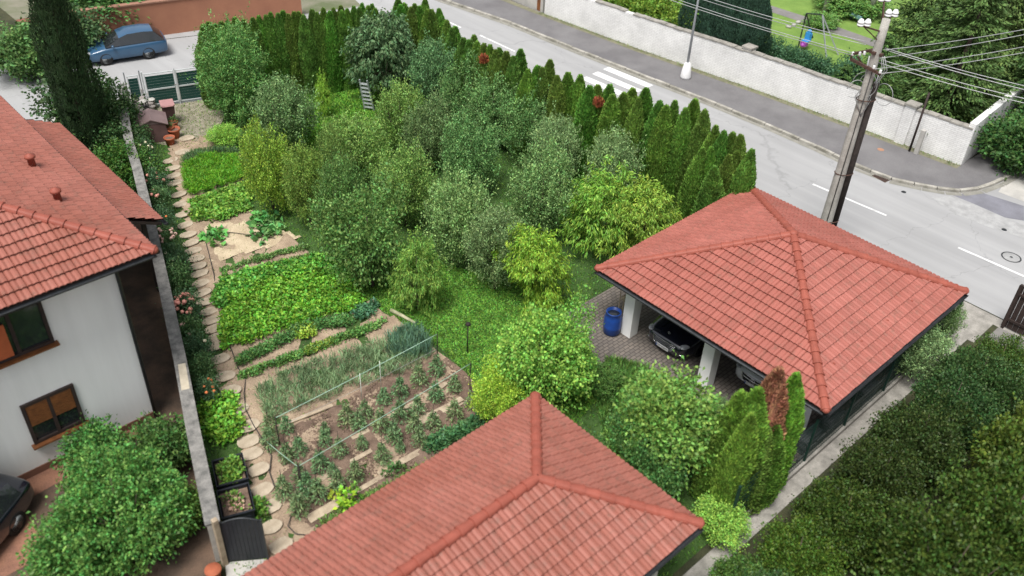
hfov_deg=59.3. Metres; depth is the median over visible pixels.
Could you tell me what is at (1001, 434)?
orchard tree
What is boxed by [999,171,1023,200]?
side road patch
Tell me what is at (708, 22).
cypress tree
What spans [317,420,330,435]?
tomato plant
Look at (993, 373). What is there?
orchard tree
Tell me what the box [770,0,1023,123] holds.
lawn
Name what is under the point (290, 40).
thuja
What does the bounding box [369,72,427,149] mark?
fruit tree
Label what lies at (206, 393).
rose bush
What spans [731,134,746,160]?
thuja
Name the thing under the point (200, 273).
stepping stone
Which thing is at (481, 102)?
fruit tree
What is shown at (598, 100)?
thuja
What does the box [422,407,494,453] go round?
dark leaf row
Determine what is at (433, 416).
tomato plant
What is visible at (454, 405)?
tomato plant
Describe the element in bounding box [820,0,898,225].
utility pole
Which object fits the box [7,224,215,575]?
side path
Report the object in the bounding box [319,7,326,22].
thuja
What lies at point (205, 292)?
stepping stone
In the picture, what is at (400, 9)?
thuja
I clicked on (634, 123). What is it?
thuja
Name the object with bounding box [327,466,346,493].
tomato plant
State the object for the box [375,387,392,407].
tomato plant
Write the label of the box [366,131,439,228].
fruit tree
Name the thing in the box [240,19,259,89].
thuja
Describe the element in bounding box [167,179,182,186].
stepping stone
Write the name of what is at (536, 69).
thuja
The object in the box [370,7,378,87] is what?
thuja
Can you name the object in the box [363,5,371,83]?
thuja
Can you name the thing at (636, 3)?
shrub
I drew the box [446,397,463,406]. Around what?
plank
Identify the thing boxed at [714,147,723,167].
thuja
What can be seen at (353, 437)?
plank
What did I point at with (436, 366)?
tomato plant
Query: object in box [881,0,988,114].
spruce tree
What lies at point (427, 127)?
fruit tree
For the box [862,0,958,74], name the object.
spruce tree
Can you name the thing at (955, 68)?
power line
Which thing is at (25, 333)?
window
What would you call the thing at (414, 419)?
tomato plant
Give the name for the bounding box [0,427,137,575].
brick terrace
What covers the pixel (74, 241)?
house
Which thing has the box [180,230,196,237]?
stepping stone
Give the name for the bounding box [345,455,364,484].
tomato plant
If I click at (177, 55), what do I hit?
side street
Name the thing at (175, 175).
stepping stone
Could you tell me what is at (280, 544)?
stepping stone
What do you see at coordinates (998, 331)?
grey strip
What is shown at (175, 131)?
flower pot
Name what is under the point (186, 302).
rose bush
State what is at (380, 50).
thuja
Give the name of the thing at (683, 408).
fruit tree
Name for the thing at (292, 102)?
fruit tree
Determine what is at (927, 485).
neighbour grass
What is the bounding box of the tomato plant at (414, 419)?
[405,412,424,435]
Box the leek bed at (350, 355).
[253,322,436,418]
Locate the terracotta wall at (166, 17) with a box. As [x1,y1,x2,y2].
[75,0,301,37]
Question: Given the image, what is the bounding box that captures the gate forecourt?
[130,86,200,106]
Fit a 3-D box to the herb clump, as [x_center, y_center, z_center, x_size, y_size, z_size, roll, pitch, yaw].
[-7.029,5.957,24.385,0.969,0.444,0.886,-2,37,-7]
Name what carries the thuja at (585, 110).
on the garden ground at (679, 558)
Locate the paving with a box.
[566,286,909,468]
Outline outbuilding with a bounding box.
[241,391,704,575]
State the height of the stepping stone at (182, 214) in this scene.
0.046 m
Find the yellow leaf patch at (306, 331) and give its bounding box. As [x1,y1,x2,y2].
[292,322,316,338]
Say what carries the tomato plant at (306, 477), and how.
on the soil at (254, 409)
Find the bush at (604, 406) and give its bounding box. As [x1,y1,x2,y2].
[593,353,706,442]
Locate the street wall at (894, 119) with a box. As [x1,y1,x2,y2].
[544,0,1023,164]
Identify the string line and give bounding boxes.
[262,440,299,481]
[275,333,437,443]
[291,349,435,421]
[298,362,470,494]
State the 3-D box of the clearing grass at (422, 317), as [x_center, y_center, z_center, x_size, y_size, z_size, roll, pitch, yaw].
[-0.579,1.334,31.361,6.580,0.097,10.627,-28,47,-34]
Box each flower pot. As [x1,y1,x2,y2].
[163,134,174,146]
[166,122,173,130]
[167,114,177,125]
[167,125,179,139]
[204,562,221,575]
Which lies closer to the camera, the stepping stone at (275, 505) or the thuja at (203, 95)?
the stepping stone at (275, 505)
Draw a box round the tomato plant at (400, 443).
[395,437,404,453]
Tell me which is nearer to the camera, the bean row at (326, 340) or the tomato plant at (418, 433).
the tomato plant at (418, 433)
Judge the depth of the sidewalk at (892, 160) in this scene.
45.84 m
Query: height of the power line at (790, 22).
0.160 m
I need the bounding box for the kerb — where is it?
[441,0,1017,192]
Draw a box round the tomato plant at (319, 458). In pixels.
[310,442,329,475]
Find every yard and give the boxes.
[0,0,359,19]
[154,100,223,144]
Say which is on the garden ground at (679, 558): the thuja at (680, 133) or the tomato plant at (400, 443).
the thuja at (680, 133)
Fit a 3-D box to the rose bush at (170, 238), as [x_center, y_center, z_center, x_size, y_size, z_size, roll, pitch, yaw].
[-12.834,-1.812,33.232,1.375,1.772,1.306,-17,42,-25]
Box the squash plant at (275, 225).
[244,208,285,245]
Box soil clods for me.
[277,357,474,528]
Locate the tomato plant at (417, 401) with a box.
[409,394,426,417]
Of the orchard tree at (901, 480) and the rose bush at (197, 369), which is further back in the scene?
the rose bush at (197, 369)
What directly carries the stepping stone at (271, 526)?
on the soil at (254, 409)
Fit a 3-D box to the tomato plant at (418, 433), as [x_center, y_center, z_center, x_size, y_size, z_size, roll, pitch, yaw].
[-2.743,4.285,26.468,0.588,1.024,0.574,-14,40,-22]
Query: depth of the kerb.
45.34 m
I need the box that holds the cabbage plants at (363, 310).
[350,296,381,320]
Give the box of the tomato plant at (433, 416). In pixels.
[425,404,442,432]
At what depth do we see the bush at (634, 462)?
23.76 m
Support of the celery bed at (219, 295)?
on the soil at (254, 409)
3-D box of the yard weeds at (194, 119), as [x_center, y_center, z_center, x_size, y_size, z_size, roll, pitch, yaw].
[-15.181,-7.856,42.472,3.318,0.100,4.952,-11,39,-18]
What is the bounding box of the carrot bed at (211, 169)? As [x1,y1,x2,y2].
[179,150,244,195]
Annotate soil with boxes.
[167,135,476,558]
[204,220,299,261]
[276,357,480,527]
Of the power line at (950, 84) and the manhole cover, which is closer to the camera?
the power line at (950, 84)
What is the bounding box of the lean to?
[24,118,167,291]
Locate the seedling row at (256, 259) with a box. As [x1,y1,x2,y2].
[219,242,309,272]
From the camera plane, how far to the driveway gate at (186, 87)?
43.41 m
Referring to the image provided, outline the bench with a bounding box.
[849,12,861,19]
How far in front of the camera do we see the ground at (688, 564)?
25.39 m
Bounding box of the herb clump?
[237,494,270,522]
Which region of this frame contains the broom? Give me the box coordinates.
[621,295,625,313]
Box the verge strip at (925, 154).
[502,0,958,167]
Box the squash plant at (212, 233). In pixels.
[197,224,227,246]
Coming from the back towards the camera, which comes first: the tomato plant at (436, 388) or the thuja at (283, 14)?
the thuja at (283, 14)
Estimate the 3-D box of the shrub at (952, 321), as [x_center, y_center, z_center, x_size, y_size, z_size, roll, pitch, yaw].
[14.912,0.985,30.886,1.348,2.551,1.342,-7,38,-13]
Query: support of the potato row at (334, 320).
on the soil at (254, 409)
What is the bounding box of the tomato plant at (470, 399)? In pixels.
[463,384,475,410]
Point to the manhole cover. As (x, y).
(1011, 257)
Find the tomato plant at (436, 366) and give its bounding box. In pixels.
[427,354,445,379]
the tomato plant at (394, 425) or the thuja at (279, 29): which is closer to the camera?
the tomato plant at (394, 425)
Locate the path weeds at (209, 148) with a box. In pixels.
[179,144,241,164]
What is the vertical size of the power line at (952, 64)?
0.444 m
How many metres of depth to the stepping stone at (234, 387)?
28.28 m
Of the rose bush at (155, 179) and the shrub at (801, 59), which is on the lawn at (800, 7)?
the shrub at (801, 59)
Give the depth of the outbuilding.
20.29 m
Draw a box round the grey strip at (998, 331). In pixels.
[990,327,1023,348]
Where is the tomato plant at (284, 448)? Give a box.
[277,436,296,465]
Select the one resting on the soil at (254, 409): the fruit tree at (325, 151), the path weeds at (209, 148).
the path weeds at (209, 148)
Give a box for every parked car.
[0,473,33,544]
[84,24,167,65]
[648,315,704,357]
[735,363,763,388]
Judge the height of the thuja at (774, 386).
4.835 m
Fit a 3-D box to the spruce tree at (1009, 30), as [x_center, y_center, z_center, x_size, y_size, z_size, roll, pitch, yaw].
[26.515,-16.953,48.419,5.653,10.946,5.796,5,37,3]
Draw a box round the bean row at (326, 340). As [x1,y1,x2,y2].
[302,336,333,354]
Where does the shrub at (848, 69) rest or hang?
on the lawn at (800, 7)
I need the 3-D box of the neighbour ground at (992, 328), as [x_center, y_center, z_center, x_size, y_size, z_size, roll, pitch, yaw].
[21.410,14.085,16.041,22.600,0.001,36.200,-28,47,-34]
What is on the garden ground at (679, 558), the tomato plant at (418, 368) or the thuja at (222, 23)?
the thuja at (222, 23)
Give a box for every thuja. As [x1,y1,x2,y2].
[194,23,221,109]
[206,21,211,32]
[210,24,232,107]
[218,21,234,78]
[231,16,238,32]
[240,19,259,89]
[248,17,267,99]
[256,15,273,90]
[263,14,281,96]
[268,11,274,28]
[273,13,291,88]
[280,10,285,23]
[284,13,303,92]
[291,11,303,90]
[295,11,304,89]
[298,14,321,95]
[308,8,314,31]
[312,12,330,88]
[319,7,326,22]
[322,10,343,92]
[331,7,337,23]
[336,9,357,90]
[337,5,344,15]
[345,8,358,87]
[351,6,356,24]
[354,7,366,86]
[359,3,365,12]
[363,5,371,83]
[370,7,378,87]
[376,11,392,89]
[390,0,401,18]
[393,4,406,90]
[402,2,408,13]
[402,6,419,90]
[415,5,423,43]
[417,9,430,95]
[421,0,429,11]
[422,9,440,94]
[436,8,444,35]
[437,19,450,91]
[441,26,458,114]
[450,25,461,113]
[450,37,466,115]
[456,39,472,127]
[470,34,477,45]
[470,40,480,129]
[471,42,488,124]
[480,44,493,89]
[482,49,501,136]
[497,47,502,56]
[497,50,510,92]
[498,55,520,148]
[511,68,535,162]
[515,48,527,78]
[531,64,545,156]
[535,66,549,159]
[543,75,566,156]
[544,59,555,88]
[561,72,574,124]
[567,74,585,167]
[568,84,598,181]
[581,83,604,178]
[591,93,622,173]
[603,84,616,102]
[618,91,630,131]
[620,97,643,185]
[627,87,637,108]
[637,99,663,196]
[638,87,652,126]
[644,104,672,200]
[660,106,691,205]
[669,99,679,130]
[671,123,703,205]
[677,146,706,220]
[688,97,700,130]
[688,408,730,501]
[691,165,725,214]
[695,108,710,144]
[700,146,715,186]
[701,124,719,150]
[709,411,758,521]
[712,130,727,165]
[712,389,746,453]
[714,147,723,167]
[719,153,734,196]
[721,385,769,507]
[722,131,736,161]
[726,148,756,195]
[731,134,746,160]
[732,150,742,172]
[741,425,773,516]
[754,424,786,509]
[758,365,788,439]
[779,400,795,475]
[780,371,805,489]
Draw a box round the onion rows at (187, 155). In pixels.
[182,143,238,160]
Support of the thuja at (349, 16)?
on the garden ground at (679, 558)
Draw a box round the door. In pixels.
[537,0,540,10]
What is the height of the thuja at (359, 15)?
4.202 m
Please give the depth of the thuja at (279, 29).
43.67 m
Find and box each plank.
[278,404,332,427]
[291,467,340,497]
[307,499,339,523]
[338,448,372,469]
[343,473,388,501]
[351,428,369,439]
[377,448,419,476]
[390,308,415,323]
[418,402,463,423]
[439,382,447,389]
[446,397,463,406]
[809,399,867,451]
[816,403,862,443]
[844,364,899,416]
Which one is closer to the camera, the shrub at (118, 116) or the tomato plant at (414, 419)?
the tomato plant at (414, 419)
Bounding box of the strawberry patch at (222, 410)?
[196,389,249,447]
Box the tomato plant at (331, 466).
[327,458,339,477]
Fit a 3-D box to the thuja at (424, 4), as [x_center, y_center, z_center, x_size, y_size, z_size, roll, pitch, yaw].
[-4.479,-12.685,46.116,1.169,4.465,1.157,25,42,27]
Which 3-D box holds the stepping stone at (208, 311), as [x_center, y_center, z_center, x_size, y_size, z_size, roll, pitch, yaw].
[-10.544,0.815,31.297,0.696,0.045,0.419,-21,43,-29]
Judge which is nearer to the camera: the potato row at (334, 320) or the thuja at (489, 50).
the potato row at (334, 320)
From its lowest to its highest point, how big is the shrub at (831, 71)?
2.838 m
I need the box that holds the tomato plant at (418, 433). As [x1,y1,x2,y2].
[410,421,427,448]
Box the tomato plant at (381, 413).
[369,408,389,435]
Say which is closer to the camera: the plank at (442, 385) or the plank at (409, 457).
the plank at (409, 457)
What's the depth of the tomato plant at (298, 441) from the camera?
26.00 m
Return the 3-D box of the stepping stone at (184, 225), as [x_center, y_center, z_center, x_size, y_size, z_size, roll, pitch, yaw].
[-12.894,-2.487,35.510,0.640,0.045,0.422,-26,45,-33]
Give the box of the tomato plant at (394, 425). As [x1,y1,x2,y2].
[384,418,402,446]
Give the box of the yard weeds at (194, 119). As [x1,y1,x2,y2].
[156,100,223,146]
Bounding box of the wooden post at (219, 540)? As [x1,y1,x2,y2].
[211,517,228,566]
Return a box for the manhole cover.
[1001,252,1021,262]
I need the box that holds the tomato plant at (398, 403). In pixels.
[390,398,410,424]
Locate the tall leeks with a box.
[383,319,433,359]
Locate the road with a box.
[164,0,1023,321]
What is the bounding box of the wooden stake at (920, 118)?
[908,92,929,151]
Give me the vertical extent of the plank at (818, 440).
0.160 m
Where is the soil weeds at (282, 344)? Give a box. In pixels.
[171,138,482,559]
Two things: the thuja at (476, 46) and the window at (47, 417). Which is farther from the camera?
the thuja at (476, 46)
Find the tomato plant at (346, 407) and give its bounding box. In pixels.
[337,402,357,428]
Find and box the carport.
[594,187,968,429]
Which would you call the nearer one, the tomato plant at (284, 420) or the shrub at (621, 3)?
the tomato plant at (284, 420)
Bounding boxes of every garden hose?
[205,242,287,495]
[288,508,305,534]
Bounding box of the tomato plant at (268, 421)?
[258,409,278,438]
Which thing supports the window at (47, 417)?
in the house
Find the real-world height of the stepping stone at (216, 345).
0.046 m
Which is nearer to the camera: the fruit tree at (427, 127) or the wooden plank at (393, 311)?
the wooden plank at (393, 311)
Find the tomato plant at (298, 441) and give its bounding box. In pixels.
[290,433,307,458]
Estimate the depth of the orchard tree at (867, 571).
21.27 m
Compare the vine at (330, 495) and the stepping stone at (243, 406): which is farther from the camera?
the stepping stone at (243, 406)
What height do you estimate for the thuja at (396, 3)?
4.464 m
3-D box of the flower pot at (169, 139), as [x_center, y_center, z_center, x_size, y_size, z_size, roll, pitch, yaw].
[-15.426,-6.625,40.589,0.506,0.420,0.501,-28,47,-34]
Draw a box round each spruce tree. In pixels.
[852,33,906,99]
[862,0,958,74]
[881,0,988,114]
[888,0,1013,144]
[914,0,1023,120]
[968,0,1023,67]
[982,46,1023,120]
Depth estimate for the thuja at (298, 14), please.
43.55 m
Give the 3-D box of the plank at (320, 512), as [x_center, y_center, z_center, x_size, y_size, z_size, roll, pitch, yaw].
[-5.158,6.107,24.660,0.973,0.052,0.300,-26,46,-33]
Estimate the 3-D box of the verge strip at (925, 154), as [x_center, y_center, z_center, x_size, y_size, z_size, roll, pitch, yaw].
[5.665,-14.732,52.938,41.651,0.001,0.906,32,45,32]
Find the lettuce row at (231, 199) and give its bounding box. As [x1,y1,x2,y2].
[184,181,253,221]
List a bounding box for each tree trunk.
[821,0,830,12]
[867,0,876,18]
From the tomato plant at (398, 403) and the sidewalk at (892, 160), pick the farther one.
the sidewalk at (892, 160)
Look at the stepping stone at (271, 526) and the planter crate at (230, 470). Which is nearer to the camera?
the stepping stone at (271, 526)
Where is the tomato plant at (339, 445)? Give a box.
[330,431,349,459]
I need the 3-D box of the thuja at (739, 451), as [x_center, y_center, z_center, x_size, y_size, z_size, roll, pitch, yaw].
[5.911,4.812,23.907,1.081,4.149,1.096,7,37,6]
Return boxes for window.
[0,302,59,369]
[19,383,88,450]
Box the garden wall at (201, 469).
[118,83,220,561]
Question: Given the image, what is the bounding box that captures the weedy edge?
[214,251,314,288]
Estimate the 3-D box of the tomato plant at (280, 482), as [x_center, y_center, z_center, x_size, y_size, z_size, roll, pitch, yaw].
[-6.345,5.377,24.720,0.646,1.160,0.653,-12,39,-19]
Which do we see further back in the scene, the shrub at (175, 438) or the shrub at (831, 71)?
the shrub at (831, 71)
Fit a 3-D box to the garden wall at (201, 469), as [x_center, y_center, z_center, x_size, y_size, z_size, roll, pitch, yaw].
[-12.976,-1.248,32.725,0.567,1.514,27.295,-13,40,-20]
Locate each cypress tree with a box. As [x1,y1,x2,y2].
[27,0,108,154]
[678,0,710,31]
[694,0,733,36]
[715,0,749,45]
[728,0,772,54]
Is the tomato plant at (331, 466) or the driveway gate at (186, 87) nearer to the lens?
the tomato plant at (331, 466)
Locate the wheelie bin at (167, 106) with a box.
[159,99,174,120]
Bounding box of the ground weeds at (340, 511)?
[314,455,433,530]
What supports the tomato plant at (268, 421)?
on the soil at (254, 409)
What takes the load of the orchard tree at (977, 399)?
on the neighbour ground at (992, 328)
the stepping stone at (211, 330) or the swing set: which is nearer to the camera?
the stepping stone at (211, 330)
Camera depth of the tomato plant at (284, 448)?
25.80 m
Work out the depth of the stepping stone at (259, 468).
25.70 m
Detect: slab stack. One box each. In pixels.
[796,423,822,454]
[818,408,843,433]
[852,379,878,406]
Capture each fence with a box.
[727,301,963,530]
[1000,284,1023,334]
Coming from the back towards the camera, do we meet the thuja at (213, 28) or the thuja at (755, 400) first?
the thuja at (213, 28)
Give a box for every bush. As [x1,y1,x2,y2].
[131,119,154,143]
[134,133,159,162]
[137,148,165,177]
[143,161,172,196]
[148,181,174,213]
[152,201,181,235]
[155,283,205,327]
[156,255,197,295]
[157,224,187,260]
[159,240,199,279]
[177,307,212,350]
[182,327,219,366]
[187,348,222,391]
[192,371,224,407]
[203,120,242,150]
[466,347,529,421]
[585,361,625,400]
[590,390,691,498]
[593,353,706,442]
[690,488,753,553]
[704,393,727,413]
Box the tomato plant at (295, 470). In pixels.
[289,458,308,485]
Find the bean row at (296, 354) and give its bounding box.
[236,316,388,379]
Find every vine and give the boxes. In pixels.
[327,489,335,499]
[332,484,356,511]
[347,480,363,498]
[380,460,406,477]
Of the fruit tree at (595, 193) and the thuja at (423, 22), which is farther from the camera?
the thuja at (423, 22)
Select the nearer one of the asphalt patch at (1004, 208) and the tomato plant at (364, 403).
the tomato plant at (364, 403)
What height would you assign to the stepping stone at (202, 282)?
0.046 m
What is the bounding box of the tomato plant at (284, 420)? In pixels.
[278,415,294,435]
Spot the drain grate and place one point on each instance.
(882, 179)
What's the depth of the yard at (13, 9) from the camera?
54.74 m
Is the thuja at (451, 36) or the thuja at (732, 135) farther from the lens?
the thuja at (451, 36)
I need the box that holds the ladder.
[359,79,374,109]
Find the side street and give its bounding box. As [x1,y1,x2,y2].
[0,36,197,119]
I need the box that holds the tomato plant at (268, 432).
[259,426,280,452]
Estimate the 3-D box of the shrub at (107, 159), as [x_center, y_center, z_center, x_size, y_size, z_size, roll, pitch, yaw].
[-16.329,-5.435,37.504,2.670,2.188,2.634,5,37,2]
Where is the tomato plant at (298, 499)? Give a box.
[286,487,311,519]
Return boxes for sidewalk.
[451,0,1021,189]
[951,301,1023,342]
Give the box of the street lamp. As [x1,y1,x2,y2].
[680,0,698,79]
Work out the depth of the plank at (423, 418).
27.83 m
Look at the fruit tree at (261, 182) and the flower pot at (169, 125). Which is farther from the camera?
the flower pot at (169, 125)
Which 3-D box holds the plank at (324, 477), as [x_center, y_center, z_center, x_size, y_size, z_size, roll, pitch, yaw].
[-5.547,5.501,25.424,1.581,0.052,0.170,-28,47,-35]
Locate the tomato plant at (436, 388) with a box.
[426,374,443,403]
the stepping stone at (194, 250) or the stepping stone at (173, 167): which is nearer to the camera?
the stepping stone at (194, 250)
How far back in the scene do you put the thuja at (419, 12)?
44.05 m
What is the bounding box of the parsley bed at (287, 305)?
[215,259,365,349]
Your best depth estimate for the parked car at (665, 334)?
30.20 m
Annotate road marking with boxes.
[450,22,1023,276]
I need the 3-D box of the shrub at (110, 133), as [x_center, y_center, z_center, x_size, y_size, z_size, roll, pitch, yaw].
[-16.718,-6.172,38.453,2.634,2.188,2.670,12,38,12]
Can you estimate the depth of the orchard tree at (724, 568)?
22.66 m
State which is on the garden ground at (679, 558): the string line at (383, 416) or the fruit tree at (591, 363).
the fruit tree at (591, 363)
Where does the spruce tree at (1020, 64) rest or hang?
on the ground at (688, 564)
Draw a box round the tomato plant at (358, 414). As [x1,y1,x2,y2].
[350,406,366,432]
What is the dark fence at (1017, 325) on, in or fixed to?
on the sidewalk at (972, 310)
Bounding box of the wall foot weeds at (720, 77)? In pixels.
[537,12,960,165]
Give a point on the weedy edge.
(297, 256)
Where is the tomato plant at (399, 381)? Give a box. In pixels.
[390,371,410,399]
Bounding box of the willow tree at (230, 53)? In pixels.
[176,1,279,126]
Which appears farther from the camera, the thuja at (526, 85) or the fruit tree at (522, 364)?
the thuja at (526, 85)
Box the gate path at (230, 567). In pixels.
[226,559,265,575]
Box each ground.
[0,0,1002,575]
[139,86,936,575]
[740,325,1023,575]
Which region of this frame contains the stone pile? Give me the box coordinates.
[132,89,157,111]
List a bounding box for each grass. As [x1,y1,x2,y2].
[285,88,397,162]
[360,263,595,422]
[751,330,1013,575]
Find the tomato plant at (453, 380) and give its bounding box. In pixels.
[446,374,462,393]
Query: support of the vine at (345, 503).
on the soil at (254, 409)
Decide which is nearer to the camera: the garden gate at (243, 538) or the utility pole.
the garden gate at (243, 538)
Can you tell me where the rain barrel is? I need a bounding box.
[603,306,621,336]
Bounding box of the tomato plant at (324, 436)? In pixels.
[317,425,332,448]
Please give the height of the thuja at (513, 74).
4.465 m
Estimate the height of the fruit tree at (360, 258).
5.014 m
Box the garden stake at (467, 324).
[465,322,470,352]
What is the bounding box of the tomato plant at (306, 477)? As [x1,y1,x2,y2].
[296,465,315,500]
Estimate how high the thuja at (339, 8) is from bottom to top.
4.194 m
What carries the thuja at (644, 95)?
on the garden ground at (679, 558)
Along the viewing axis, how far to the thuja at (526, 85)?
38.89 m
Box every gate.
[123,70,146,106]
[140,67,202,106]
[219,517,268,562]
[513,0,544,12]
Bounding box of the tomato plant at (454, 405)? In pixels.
[445,397,463,423]
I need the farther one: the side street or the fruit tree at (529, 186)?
the side street
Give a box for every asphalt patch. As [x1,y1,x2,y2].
[932,196,1023,237]
[953,194,1023,220]
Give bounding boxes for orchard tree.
[706,550,795,575]
[734,564,787,575]
[752,511,852,575]
[777,472,909,575]
[829,431,928,518]
[850,565,914,575]
[857,478,1023,575]
[860,381,978,495]
[909,359,1006,450]
[923,341,1023,420]
[930,437,1023,575]
[961,392,1023,494]
[968,332,1023,396]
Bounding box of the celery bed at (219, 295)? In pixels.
[209,252,362,308]
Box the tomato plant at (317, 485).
[307,474,329,504]
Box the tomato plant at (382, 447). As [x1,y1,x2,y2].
[372,436,392,468]
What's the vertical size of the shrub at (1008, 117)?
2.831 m
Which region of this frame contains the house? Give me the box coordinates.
[0,95,159,479]
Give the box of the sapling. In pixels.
[313,68,331,116]
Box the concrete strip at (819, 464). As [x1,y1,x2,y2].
[683,311,990,575]
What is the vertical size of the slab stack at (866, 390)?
0.530 m
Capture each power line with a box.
[671,0,850,54]
[679,0,851,52]
[704,0,865,44]
[715,0,865,41]
[877,47,1021,68]
[878,62,1023,102]
[880,59,1023,98]
[881,52,1023,73]
[883,34,1023,57]
[884,49,1023,89]
[885,48,1023,85]
[886,29,1023,49]
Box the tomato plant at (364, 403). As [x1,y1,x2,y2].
[356,398,373,419]
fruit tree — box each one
[236,110,294,214]
[243,69,322,148]
[280,128,327,226]
[305,155,413,295]
[311,147,375,241]
[313,116,356,200]
[314,105,387,182]
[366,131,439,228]
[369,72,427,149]
[384,224,447,319]
[397,84,456,171]
[406,28,455,113]
[418,155,499,271]
[434,101,502,195]
[436,39,486,125]
[457,64,515,147]
[460,193,527,290]
[481,299,599,416]
[489,221,575,317]
[495,77,549,162]
[504,125,583,239]
[521,279,604,402]
[526,100,587,188]
[555,155,644,258]
[582,121,647,196]
[596,172,683,258]
[600,349,728,500]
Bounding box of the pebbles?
[172,141,465,551]
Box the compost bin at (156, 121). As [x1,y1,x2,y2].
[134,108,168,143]
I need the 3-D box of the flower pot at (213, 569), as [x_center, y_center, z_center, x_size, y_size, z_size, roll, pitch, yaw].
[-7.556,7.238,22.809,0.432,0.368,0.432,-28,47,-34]
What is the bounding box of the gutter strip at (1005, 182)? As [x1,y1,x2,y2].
[436,0,1022,195]
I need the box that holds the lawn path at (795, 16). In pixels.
[771,6,903,54]
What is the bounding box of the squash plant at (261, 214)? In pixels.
[249,210,277,223]
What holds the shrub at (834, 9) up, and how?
on the lawn at (800, 7)
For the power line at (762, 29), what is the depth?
33.42 m
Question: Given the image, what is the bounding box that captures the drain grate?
[872,175,891,181]
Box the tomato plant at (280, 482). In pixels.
[271,470,293,502]
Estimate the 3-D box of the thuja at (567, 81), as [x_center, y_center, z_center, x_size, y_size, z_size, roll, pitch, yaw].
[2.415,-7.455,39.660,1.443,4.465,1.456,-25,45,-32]
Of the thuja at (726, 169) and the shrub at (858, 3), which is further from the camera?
the shrub at (858, 3)
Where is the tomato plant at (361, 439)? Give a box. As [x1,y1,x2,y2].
[355,430,368,450]
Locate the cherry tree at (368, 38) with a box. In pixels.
[339,7,414,100]
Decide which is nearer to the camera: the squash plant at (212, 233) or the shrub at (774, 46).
the squash plant at (212, 233)
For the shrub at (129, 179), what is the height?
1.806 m
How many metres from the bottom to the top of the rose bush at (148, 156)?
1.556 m
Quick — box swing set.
[798,13,838,55]
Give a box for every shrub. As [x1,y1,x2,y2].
[0,17,45,87]
[15,515,120,575]
[21,1,116,55]
[21,63,119,122]
[22,424,200,575]
[48,409,135,485]
[53,102,140,155]
[70,0,150,33]
[87,73,148,125]
[88,119,154,166]
[92,136,150,182]
[110,148,171,193]
[118,409,207,475]
[161,478,204,545]
[605,0,642,11]
[625,0,669,19]
[640,0,683,23]
[662,1,710,30]
[758,34,795,58]
[771,41,810,63]
[790,48,822,72]
[802,10,843,30]
[809,53,837,74]
[814,0,881,19]
[820,47,880,85]
[830,63,855,83]
[832,0,892,20]
[889,321,955,383]
[936,302,968,344]
[966,103,1023,179]
[1003,104,1023,137]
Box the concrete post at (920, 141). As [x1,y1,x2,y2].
[913,129,926,154]
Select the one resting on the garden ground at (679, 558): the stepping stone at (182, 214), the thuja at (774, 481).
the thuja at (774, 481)
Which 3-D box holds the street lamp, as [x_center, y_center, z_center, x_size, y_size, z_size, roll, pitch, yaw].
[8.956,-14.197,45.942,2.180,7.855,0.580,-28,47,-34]
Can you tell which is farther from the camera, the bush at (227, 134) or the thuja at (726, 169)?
the bush at (227, 134)
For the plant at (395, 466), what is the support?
on the soil at (254, 409)
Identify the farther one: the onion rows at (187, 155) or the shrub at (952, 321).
the onion rows at (187, 155)
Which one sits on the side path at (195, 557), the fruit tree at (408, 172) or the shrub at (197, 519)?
the shrub at (197, 519)
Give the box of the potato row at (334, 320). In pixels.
[234,312,355,367]
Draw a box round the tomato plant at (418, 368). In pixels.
[409,364,429,389]
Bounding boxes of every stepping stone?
[163,157,177,163]
[165,165,180,170]
[166,172,181,178]
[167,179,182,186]
[171,190,186,197]
[173,200,185,207]
[175,149,190,154]
[175,211,189,217]
[177,221,192,228]
[179,135,194,140]
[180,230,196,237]
[183,239,198,246]
[185,247,201,254]
[187,254,204,261]
[189,262,206,270]
[191,269,207,277]
[192,278,209,287]
[193,288,211,296]
[196,297,212,305]
[200,306,217,315]
[202,315,219,324]
[204,323,219,333]
[208,333,218,342]
[208,340,220,350]
[211,353,230,364]
[215,370,235,381]
[220,384,241,393]
[236,403,249,413]
[237,434,258,448]
[241,446,263,460]
[242,418,259,432]
[248,461,269,477]
[251,481,273,496]
[262,498,281,515]
[263,519,282,534]
[269,536,292,554]
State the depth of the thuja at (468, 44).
41.07 m
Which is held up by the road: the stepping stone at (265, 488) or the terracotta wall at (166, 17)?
the terracotta wall at (166, 17)
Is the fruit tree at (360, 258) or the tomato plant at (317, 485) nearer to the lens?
the tomato plant at (317, 485)
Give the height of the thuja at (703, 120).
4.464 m
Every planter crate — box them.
[211,453,248,494]
[216,482,255,520]
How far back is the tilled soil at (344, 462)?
27.12 m

